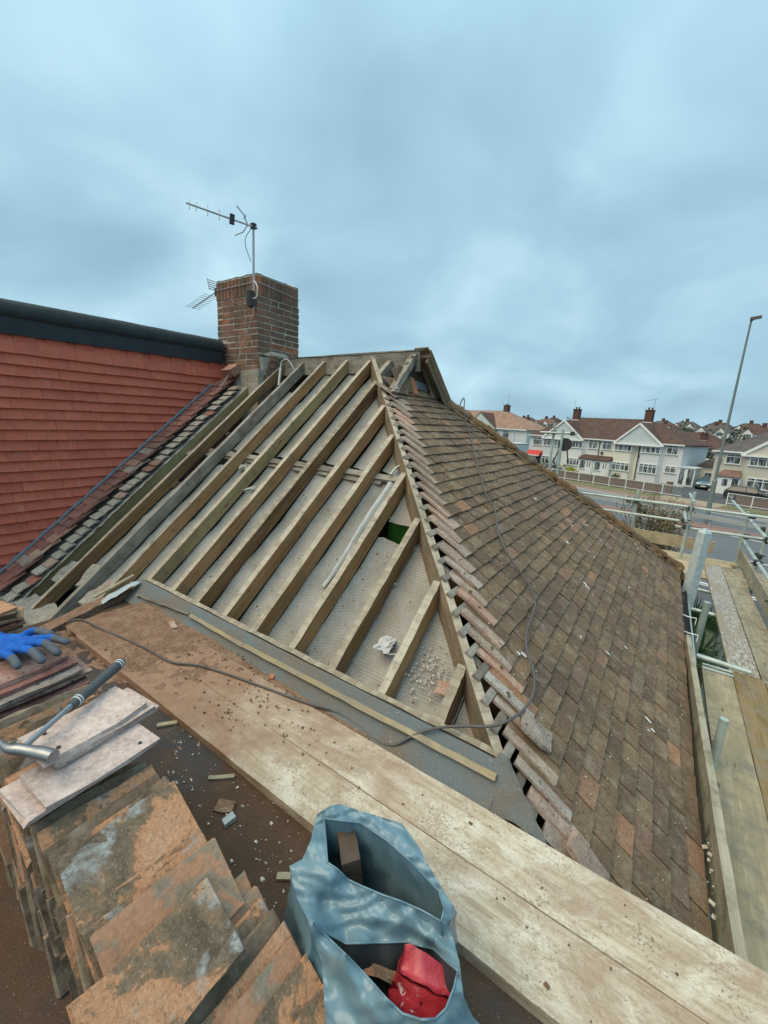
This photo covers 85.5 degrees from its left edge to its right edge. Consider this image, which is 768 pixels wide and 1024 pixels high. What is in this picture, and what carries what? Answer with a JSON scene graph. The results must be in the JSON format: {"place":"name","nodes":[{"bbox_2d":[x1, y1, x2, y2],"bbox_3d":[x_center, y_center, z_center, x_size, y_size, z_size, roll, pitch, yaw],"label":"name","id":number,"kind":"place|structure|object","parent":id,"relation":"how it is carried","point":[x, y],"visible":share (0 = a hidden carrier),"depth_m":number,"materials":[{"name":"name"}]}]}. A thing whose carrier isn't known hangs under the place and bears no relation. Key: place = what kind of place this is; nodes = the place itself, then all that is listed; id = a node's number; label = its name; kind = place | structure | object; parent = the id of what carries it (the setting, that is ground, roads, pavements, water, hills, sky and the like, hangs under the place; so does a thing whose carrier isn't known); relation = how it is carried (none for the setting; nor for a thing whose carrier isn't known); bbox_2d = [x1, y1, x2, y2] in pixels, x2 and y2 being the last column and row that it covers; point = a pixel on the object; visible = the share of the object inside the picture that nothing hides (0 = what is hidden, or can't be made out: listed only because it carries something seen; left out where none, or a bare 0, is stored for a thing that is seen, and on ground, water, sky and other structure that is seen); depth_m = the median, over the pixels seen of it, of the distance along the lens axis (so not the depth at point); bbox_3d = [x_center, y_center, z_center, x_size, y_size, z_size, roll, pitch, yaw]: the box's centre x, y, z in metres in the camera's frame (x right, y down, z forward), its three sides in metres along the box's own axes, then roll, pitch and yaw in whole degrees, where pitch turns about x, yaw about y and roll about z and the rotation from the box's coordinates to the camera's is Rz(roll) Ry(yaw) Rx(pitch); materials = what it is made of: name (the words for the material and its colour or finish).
{"place":"outdoors","nodes":[
{"label":"outdoors","id":0,"kind":"place"},
{"bbox_2d":[230,886,269,925],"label":"clay tile","id":1,"kind":"object","parent":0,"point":[252,897],"visible":0.12,"depth_m":1.01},
{"bbox_2d":[90,838,244,975],"bbox_3d":[-0.465,0.902,0.921,0.168,0.020,0.273,49,33,20],"label":"clay tile","id":2,"kind":"object","parent":1,"relation":"on","point":[121,935],"visible":0.5,"depth_m":0.93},
{"bbox_2d":[78,833,206,982],"bbox_3d":[-0.494,0.903,0.932,0.275,0.019,0.168,-14,59,-52],"label":"clay tile","id":3,"kind":"object","parent":2,"relation":"on","point":[86,934],"visible":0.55,"depth_m":0.90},
{"bbox_2d":[74,829,197,985],"bbox_3d":[-0.525,0.899,0.946,0.274,0.018,0.167,-14,61,-52],"label":"clay tile","id":4,"kind":"object","parent":3,"relation":"on","point":[190,837],"visible":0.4,"depth_m":0.98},
{"bbox_2d":[65,913,90,991],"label":"clay tile","id":5,"kind":"object","parent":4,"relation":"on","point":[83,973],"visible":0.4,"depth_m":0.85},
{"bbox_2d":[53,902,83,995],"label":"clay tile","id":6,"kind":"object","parent":5,"relation":"on","point":[60,912],"visible":0.13,"depth_m":0.87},
{"bbox_2d":[55,781,201,931],"bbox_3d":[-0.600,0.803,0.995,0.167,0.017,0.271,46,32,21],"label":"clay tile","id":7,"kind":"object","parent":4,"relation":"on","point":[104,862],"visible":0.93,"depth_m":0.97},
{"bbox_2d":[47,776,169,915],"bbox_3d":[-0.625,0.805,1.010,0.169,0.020,0.273,47,32,21],"label":"clay tile","id":8,"kind":"object","parent":7,"relation":"on","point":[54,855],"visible":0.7,"depth_m":0.96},
{"bbox_2d":[40,773,160,904],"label":"clay tile","id":9,"kind":"object","parent":8,"relation":"on","point":[118,805],"visible":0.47,"depth_m":1.02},
{"bbox_2d":[37,764,155,905],"bbox_3d":[-0.693,0.797,1.054,0.167,0.018,0.274,49,33,19],"label":"clay tile","id":10,"kind":"object","parent":9,"relation":"on","point":[52,834],"visible":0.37,"depth_m":1.05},
{"bbox_2d":[29,761,146,899],"bbox_3d":[-0.726,0.795,1.072,0.168,0.017,0.273,51,34,18],"label":"clay tile","id":11,"kind":"object","parent":10,"relation":"on","point":[77,802],"visible":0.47,"depth_m":1.05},
{"bbox_2d":[18,756,140,893],"bbox_3d":[-0.756,0.796,1.089,0.168,0.016,0.273,52,34,17],"label":"clay tile","id":12,"kind":"object","parent":11,"relation":"on","point":[27,836],"visible":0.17,"depth_m":1.00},
{"label":"clay tile","id":13,"kind":"object","parent":12,"relation":"on","visible":0},
{"bbox_2d":[5,804,31,868],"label":"clay tile","id":14,"kind":"object","parent":13,"relation":"on","point":[21,843],"visible":0.1,"depth_m":1.02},
{"label":"clay tile","id":15,"kind":"object","parent":14,"relation":"on","visible":0},
{"bbox_2d":[4,762,35,779],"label":"clay tile","id":16,"kind":"object","parent":15,"relation":"on","point":[7,777],"visible":0.1,"depth_m":1.09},
{"bbox_2d":[0,756,35,781],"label":"clay tile","id":17,"kind":"object","parent":16,"relation":"on","point":[12,766],"visible":0.03,"depth_m":1.12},
{"bbox_2d":[0,753,16,787],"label":"clay tile","id":18,"kind":"object","parent":17,"relation":"on","point":[4,757],"depth_m":1.12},
{"bbox_2d":[0,739,16,811],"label":"clay tile","id":19,"kind":"object","parent":18,"relation":"on","point":[3,805],"visible":0.07,"depth_m":1.11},
{"bbox_2d":[0,695,95,742],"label":"clay tile","id":20,"kind":"object","parent":19,"relation":"on","point":[20,732],"visible":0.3,"depth_m":1.22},
{"bbox_2d":[0,690,98,736],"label":"clay tile","id":21,"kind":"object","parent":20,"relation":"on","point":[60,706],"visible":0.22,"depth_m":1.25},
{"bbox_2d":[4,761,39,785],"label":"clay tile","id":22,"kind":"object","parent":16,"relation":"on","point":[13,778],"visible":0.13,"depth_m":1.09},
{"bbox_2d":[0,779,87,828],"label":"clay tile","id":23,"kind":"object","parent":22,"relation":"on","point":[26,807],"visible":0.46,"depth_m":1.00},
{"bbox_2d":[19,723,159,809],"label":"clay tile","id":24,"kind":"object","parent":23,"relation":"on","point":[49,787],"visible":0.73,"depth_m":1.08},
{"bbox_2d":[17,686,146,767],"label":"clay tile","id":25,"kind":"object","parent":24,"relation":"on","point":[105,713],"visible":0.84,"depth_m":1.19,"materials":[{"name":"ceramic"}]},
{"bbox_2d":[0,658,125,763],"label":"hammer","id":26,"kind":"object","parent":25,"relation":"on","point":[43,754],"visible":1,"depth_m":1.10,"materials":[{"name":"metal"}]},
{"bbox_2d":[56,689,158,768],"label":"clay tile","id":27,"kind":"object","parent":24,"relation":"on","point":[125,727],"visible":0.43,"depth_m":1.22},
{"bbox_2d":[52,687,154,767],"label":"clay tile","id":28,"kind":"object","parent":27,"relation":"on","point":[149,707],"visible":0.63,"depth_m":1.19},
{"bbox_2d":[0,0,767,426],"label":"sky","id":29,"kind":"structure","parent":0,"point":[562,202],"materials":[{"name":"blue"}]},
{"bbox_2d":[468,395,545,442],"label":"house","id":30,"kind":"structure","parent":0,"point":[507,424],"depth_m":94.67,"materials":[{"name":"tile"}]},
{"bbox_2d":[389,438,737,940],"bbox_3d":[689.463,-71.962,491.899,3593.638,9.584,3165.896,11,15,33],"label":"ground","id":31,"kind":"structure","parent":0,"point":[708,637],"depth_m":13.25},
{"bbox_2d":[0,298,244,601],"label":"neighbour house","id":32,"kind":"structure","parent":31,"relation":"on","point":[94,410],"depth_m":4.20,"materials":[{"name":"red tile"}]},
{"bbox_2d":[0,273,711,1023],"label":"semi detached house","id":33,"kind":"structure","parent":31,"relation":"on","point":[284,453],"depth_m":2.74,"materials":[{"name":"brown tile"}]},
{"bbox_2d":[1,854,14,886],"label":"clay tile","id":34,"kind":"object","parent":33,"relation":"on","point":[9,876],"visible":0.07,"depth_m":1.26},
{"bbox_2d":[13,861,23,886],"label":"clay tile","id":35,"kind":"object","parent":33,"relation":"on","point":[19,880],"visible":0.07,"depth_m":1.21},
{"bbox_2d":[0,807,13,865],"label":"clay tile","id":36,"kind":"object","parent":35,"relation":"on","point":[6,850],"visible":0.07,"depth_m":1.19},
{"bbox_2d":[17,882,36,946],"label":"clay tile","id":37,"kind":"object","parent":33,"relation":"on","point":[24,904],"visible":0.17,"depth_m":1.13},
{"bbox_2d":[31,913,44,951],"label":"clay tile","id":38,"kind":"object","parent":33,"relation":"on","point":[39,939],"visible":0.1,"depth_m":1.12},
{"bbox_2d":[37,910,44,935],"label":"clay tile","id":39,"kind":"object","parent":33,"relation":"on","point":[40,921],"visible":0.07,"depth_m":1.08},
{"bbox_2d":[20,850,38,913],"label":"clay tile","id":40,"kind":"object","parent":39,"relation":"on","point":[33,903],"visible":0.13,"depth_m":1.09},
{"bbox_2d":[0,684,87,729],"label":"clay tile","id":41,"kind":"object","parent":33,"relation":"on","point":[17,717],"visible":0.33,"depth_m":1.27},
{"bbox_2d":[42,933,68,998],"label":"clay tile","id":42,"kind":"object","parent":33,"relation":"on","point":[59,981],"visible":0.17,"depth_m":1.03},
{"bbox_2d":[53,627,181,748],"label":"dirt","id":43,"kind":"structure","parent":33,"relation":"on","point":[69,652],"depth_m":2.43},
{"bbox_2d":[141,725,298,917],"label":"crumbs","id":44,"kind":"object","parent":33,"relation":"on","point":[262,878],"visible":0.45,"depth_m":1.50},
{"bbox_2d":[214,797,235,813],"bbox_3d":[-0.589,1.093,1.543,0.076,0.026,0.049,4,13,5],"label":"stone chip","id":45,"kind":"object","parent":33,"relation":"on","point":[223,806],"visible":0.93,"depth_m":1.54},
{"bbox_2d":[221,811,236,827],"bbox_3d":[-0.556,1.102,1.490,0.030,0.023,0.048,13,16,37],"label":"stone chip","id":46,"kind":"object","parent":33,"relation":"on","point":[229,819],"visible":1,"depth_m":1.48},
{"bbox_2d":[186,199,299,308],"bbox_3d":[-1.600,-2.942,4.924,1.100,1.029,0.853,2,13,-6],"label":"tv aerial","id":47,"kind":"object","parent":33,"relation":"attached to","point":[250,298],"visible":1,"depth_m":4.78,"materials":[{"name":"metal"}]},
{"bbox_2d":[67,398,535,746],"bbox_3d":[0.232,-0.172,3.400,2.716,1.720,4.009,11,15,33],"label":"cable","id":48,"kind":"object","parent":33,"relation":"on","point":[522,710],"visible":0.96,"depth_m":2.16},
{"bbox_2d":[194,494,532,712],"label":"crumbs","id":49,"kind":"object","parent":33,"relation":"on","point":[413,702],"visible":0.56,"depth_m":2.57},
{"bbox_2d":[285,804,478,1023],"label":"carrier bag","id":50,"kind":"object","parent":33,"relation":"on","point":[344,929],"visible":0.88,"depth_m":0.99,"materials":[{"name":"plastic"}]},
{"bbox_2d":[337,831,362,884],"bbox_3d":[-0.090,1.028,1.167,0.053,0.262,0.107,-7,15,-14],"label":"wood block","id":51,"kind":"object","parent":50,"relation":"in","point":[350,861],"depth_m":1.10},
{"bbox_2d":[362,962,395,984],"bbox_3d":[-0.010,1.074,0.974,0.120,0.036,0.030,9,42,13],"label":"tile shard","id":52,"kind":"object","parent":50,"relation":"in","point":[378,971],"visible":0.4,"depth_m":0.96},
{"bbox_2d":[387,943,449,1017],"bbox_3d":[0.074,1.097,0.920,0.154,0.212,0.084,7,13,17],"label":"red packet","id":53,"kind":"object","parent":50,"relation":"in","point":[417,987],"visible":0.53,"depth_m":0.91},
{"bbox_2d":[373,635,395,653],"bbox_3d":[0.011,0.733,2.310,0.100,0.050,0.176,8,14,23],"label":"mortar lump","id":54,"kind":"object","parent":33,"relation":"on","point":[385,644],"visible":1,"depth_m":2.27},
{"bbox_2d":[76,636,706,1023],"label":"scaffold board","id":55,"kind":"object","parent":33,"relation":"on","point":[503,947],"visible":0.78,"depth_m":1.25,"materials":[{"name":"wood"}]},
{"bbox_2d":[66,601,369,738],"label":"dirt","id":56,"kind":"structure","parent":55,"relation":"on","point":[147,616],"depth_m":2.54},
{"bbox_2d":[388,518,430,544],"bbox_3d":[0.187,0.216,3.130,0.270,0.346,0.209,10,14,29],"label":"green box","id":57,"kind":"object","parent":33,"relation":"on","point":[396,533],"visible":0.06,"depth_m":3.06,"materials":[{"name":"plastic"}]},
{"bbox_2d":[405,643,462,702],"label":"crumbs","id":58,"kind":"object","parent":33,"relation":"on","point":[433,675],"visible":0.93,"depth_m":2.15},
{"bbox_2d":[142,641,767,1023],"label":"scaffold board","id":59,"kind":"object","parent":33,"relation":"on","point":[713,983],"visible":0.7,"depth_m":1.35,"materials":[{"name":"wood"}]},
{"bbox_2d":[91,622,678,1022],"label":"crumbs","id":60,"kind":"object","parent":59,"relation":"on","point":[546,984],"visible":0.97,"depth_m":2.02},
{"bbox_2d":[404,406,686,899],"bbox_3d":[1.484,0.085,3.842,2.475,1.959,5.368,11,15,33],"label":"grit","id":61,"kind":"object","parent":33,"relation":"on","point":[556,585],"visible":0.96,"depth_m":3.28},
{"bbox_2d":[526,400,584,468],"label":"terrace house","id":62,"kind":"structure","parent":31,"relation":"on","point":[539,446],"depth_m":66.25,"materials":[{"name":"paint"}]},
{"bbox_2d":[554,470,592,482],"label":"garden wall","id":63,"kind":"structure","parent":31,"relation":"on","point":[582,476],"depth_m":52.24,"materials":[{"name":"brick"}]},
{"bbox_2d":[560,418,617,473],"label":"terrace house","id":64,"kind":"structure","parent":31,"relation":"on","point":[582,455],"depth_m":61.97,"materials":[{"name":"tile"}]},
{"bbox_2d":[563,479,662,496],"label":"grass verge","id":65,"kind":"object","parent":31,"relation":"on","point":[610,488],"depth_m":45.72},
{"bbox_2d":[592,419,660,478],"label":"terrace house","id":66,"kind":"structure","parent":31,"relation":"on","point":[611,458],"depth_m":58.65,"materials":[{"name":"paint"}]},
{"bbox_2d":[592,476,662,492],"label":"garden wall","id":67,"kind":"structure","parent":31,"relation":"on","point":[599,480],"depth_m":47.28,"materials":[{"name":"brick"}]},
{"bbox_2d":[531,417,761,443],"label":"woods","id":68,"kind":"object","parent":31,"relation":"on","point":[729,439],"visible":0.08,"depth_m":161.37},
{"bbox_2d":[540,423,767,972],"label":"scaffold","id":69,"kind":"object","parent":31,"relation":"on","point":[730,755],"visible":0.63,"depth_m":3.03,"materials":[{"name":"grey wood"}]},
{"bbox_2d":[616,492,695,551],"bbox_3d":[7.274,1.797,11.690,2.179,4.760,2.195,11,15,33],"label":"shrub","id":70,"kind":"object","parent":31,"relation":"on","point":[659,523],"visible":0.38,"depth_m":11.30,"materials":[{"name":"green plant"}]},
{"bbox_2d":[550,469,767,509],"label":"guard railing","id":71,"kind":"object","parent":31,"relation":"on","point":[608,484],"visible":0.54,"depth_m":44.74,"materials":[{"name":"metal"}]},
{"bbox_2d":[613,399,711,486],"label":"terrace house","id":72,"kind":"structure","parent":31,"relation":"on","point":[665,454],"depth_m":54.23,"materials":[{"name":"paint"}]},
{"bbox_2d":[638,463,657,474],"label":"window","id":73,"kind":"structure","parent":72,"relation":"in","point":[643,468],"depth_m":54.84,"materials":[{"name":"plastic"}]},
{"bbox_2d":[678,431,729,458],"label":"brick house","id":74,"kind":"structure","parent":31,"relation":"on","point":[715,442],"depth_m":79.50,"materials":[{"name":"tile"}]},
{"bbox_2d":[696,458,714,478],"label":"outbuilding","id":75,"kind":"structure","parent":31,"relation":"on","point":[707,467],"depth_m":52.88,"materials":[{"name":"paint"}]},
{"bbox_2d":[691,596,727,689],"bbox_3d":[5.587,3.214,7.578,2.397,3.611,2.279,11,15,33],"label":"palm tree","id":76,"kind":"object","parent":31,"relation":"on","point":[712,624],"visible":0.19,"depth_m":7.46,"materials":[{"name":"green plant"}]},
{"bbox_2d":[693,421,735,442],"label":"hillside house","id":77,"kind":"structure","parent":31,"relation":"on","point":[720,432],"depth_m":164.19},
{"bbox_2d":[708,432,767,493],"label":"beige house","id":78,"kind":"structure","parent":31,"relation":"on","point":[744,462],"depth_m":46.00,"materials":[{"name":"paint"}]},
{"bbox_2d":[724,453,741,464],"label":"window","id":79,"kind":"structure","parent":78,"relation":"in","point":[735,459],"depth_m":46.76,"materials":[{"name":"plastic"}]},
{"bbox_2d":[745,477,767,490],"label":"window","id":80,"kind":"structure","parent":78,"relation":"in","point":[762,484],"depth_m":44.84,"materials":[{"name":"plastic"}]},
{"bbox_2d":[748,457,767,467],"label":"window","id":81,"kind":"structure","parent":78,"relation":"in","point":[754,461],"depth_m":44.65,"materials":[{"name":"plastic"}]},
{"bbox_2d":[737,423,767,441],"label":"hillside house","id":82,"kind":"structure","parent":31,"relation":"on","point":[752,431],"depth_m":152.29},
{"bbox_2d":[571,484,763,515],"bbox_3d":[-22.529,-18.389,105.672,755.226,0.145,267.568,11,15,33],"label":"pavement","id":83,"kind":"structure","parent":0,"point":[627,494],"depth_m":40.88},
{"bbox_2d":[577,489,767,533],"bbox_3d":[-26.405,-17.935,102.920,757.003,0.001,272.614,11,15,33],"label":"road","id":84,"kind":"structure","parent":0,"point":[729,525],"depth_m":33.55,"materials":[{"name":"asphalt"}]},
{"bbox_2d":[703,315,761,523],"bbox_3d":[23.839,-5.901,28.595,0.638,14.046,0.480,11,15,33],"label":"street lamp","id":85,"kind":"object","parent":84,"relation":"on","point":[711,494],"visible":0.91,"depth_m":28.86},
{"bbox_2d":[597,503,762,540],"bbox_3d":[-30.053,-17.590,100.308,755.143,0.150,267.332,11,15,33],"label":"central reserve","id":86,"kind":"structure","parent":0,"point":[706,526],"depth_m":29.01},
{"bbox_2d":[584,494,765,527],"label":"crash barrier","id":87,"kind":"object","parent":86,"relation":"on","point":[714,518],"visible":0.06,"depth_m":29.34,"materials":[{"name":"metal"}]},
{"bbox_2d":[611,512,767,598],"bbox_3d":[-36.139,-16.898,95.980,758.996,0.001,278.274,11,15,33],"label":"road","id":88,"kind":"structure","parent":0,"point":[725,547],"depth_m":24.45,"materials":[{"name":"asphalt"}]},
{"bbox_2d":[655,495,724,507],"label":"crossover","id":89,"kind":"object","parent":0,"point":[703,503],"visible":0.61,"depth_m":40.01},
{"bbox_2d":[640,486,767,510],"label":"driveway","id":90,"kind":"structure","parent":0,"point":[702,494],"depth_m":44.89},
{"bbox_2d":[723,485,767,499],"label":"parked car","id":91,"kind":"object","parent":90,"relation":"on","point":[755,492],"visible":0.63,"depth_m":42.25,"materials":[{"name":"black paint"}]},
{"bbox_2d":[735,496,767,509],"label":"garden wall","id":92,"kind":"structure","parent":90,"relation":"on","point":[750,501],"depth_m":38.64,"materials":[{"name":"brick"}]},
{"bbox_2d":[695,584,767,629],"bbox_3d":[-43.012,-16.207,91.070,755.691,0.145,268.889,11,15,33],"label":"pavement","id":93,"kind":"structure","parent":0,"point":[704,596],"depth_m":15.98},
{"bbox_2d":[716,505,767,515],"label":"grass verge","id":94,"kind":"object","parent":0,"point":[750,510],"depth_m":36.65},
{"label":"clay tile","id":95,"kind":"object","parent":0,"visible":0},
{"bbox_2d":[0,676,89,718],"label":"clay tile","id":96,"kind":"object","parent":95,"relation":"on","point":[80,682],"visible":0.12,"depth_m":1.40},
{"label":"clay tile","id":97,"kind":"object","parent":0,"visible":0},
{"bbox_2d":[0,655,92,711],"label":"clay tile","id":98,"kind":"object","parent":97,"relation":"on","point":[86,670],"visible":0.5,"depth_m":1.43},
{"bbox_2d":[0,665,82,708],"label":"clay tile","id":99,"kind":"object","parent":98,"relation":"on","point":[53,680],"visible":0.45,"depth_m":1.38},
{"bbox_2d":[0,652,77,698],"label":"clay tile","id":100,"kind":"object","parent":99,"relation":"on","point":[69,662],"visible":0.45,"depth_m":1.41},
{"bbox_2d":[0,646,67,688],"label":"clay tile","id":101,"kind":"object","parent":100,"relation":"on","point":[10,675],"visible":0.63,"depth_m":1.43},
{"bbox_2d":[0,627,70,669],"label":"work glove","id":102,"kind":"object","parent":101,"relation":"on","point":[23,642],"visible":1,"depth_m":1.45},
{"label":"clay tile","id":103,"kind":"object","parent":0,"visible":0},
{"bbox_2d":[10,825,24,882],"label":"clay tile","id":104,"kind":"object","parent":103,"relation":"on","point":[16,844],"visible":0.13,"depth_m":1.16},
{"label":"clay tile","id":105,"kind":"object","parent":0,"visible":0},
{"bbox_2d":[34,887,58,956],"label":"clay tile","id":106,"kind":"object","parent":105,"relation":"on","point":[41,898],"visible":0.17,"depth_m":1.01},
{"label":"clay tile","id":107,"kind":"object","parent":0,"visible":0},
{"bbox_2d":[45,896,61,963],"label":"clay tile","id":108,"kind":"object","parent":107,"relation":"on","point":[50,903],"visible":0.13,"depth_m":0.99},
{"label":"clay tile","id":109,"kind":"object","parent":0,"visible":0},
{"bbox_2d":[61,951,78,998],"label":"clay tile","id":110,"kind":"object","parent":109,"relation":"on","point":[66,965],"visible":0.11,"depth_m":0.90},
{"label":"clay tile","id":111,"kind":"object","parent":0,"visible":0},
{"bbox_2d":[293,984,324,1023],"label":"clay tile","id":112,"kind":"object","parent":111,"relation":"on","point":[312,1011],"visible":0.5,"depth_m":0.88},
{"bbox_2d":[217,937,300,1023],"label":"clay tile","id":113,"kind":"object","parent":112,"relation":"on","point":[248,1006],"visible":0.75,"depth_m":0.89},
{"bbox_2d":[184,908,280,1023],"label":"clay tile","id":114,"kind":"object","parent":113,"relation":"on","point":[258,937],"visible":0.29,"depth_m":0.91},
{"bbox_2d":[234,899,268,940],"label":"clay tile","id":115,"kind":"object","parent":114,"relation":"on","point":[255,914],"visible":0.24,"depth_m":0.98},
{"bbox_2d":[235,871,251,897],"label":"clay tile","id":116,"kind":"object","parent":115,"relation":"on","point":[243,884],"visible":0.12,"depth_m":1.03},
{"bbox_2d":[66,877,246,1023],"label":"clay tile","id":117,"kind":"object","parent":116,"relation":"on","point":[180,960],"visible":1,"depth_m":0.82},
{"bbox_2d":[253,953,321,1023],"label":"clay tile","id":118,"kind":"object","parent":112,"relation":"on","point":[295,992],"visible":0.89,"depth_m":0.89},
{"bbox_2d":[200,920,302,1023],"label":"clay tile","id":119,"kind":"object","parent":118,"relation":"on","point":[273,946],"visible":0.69,"depth_m":0.90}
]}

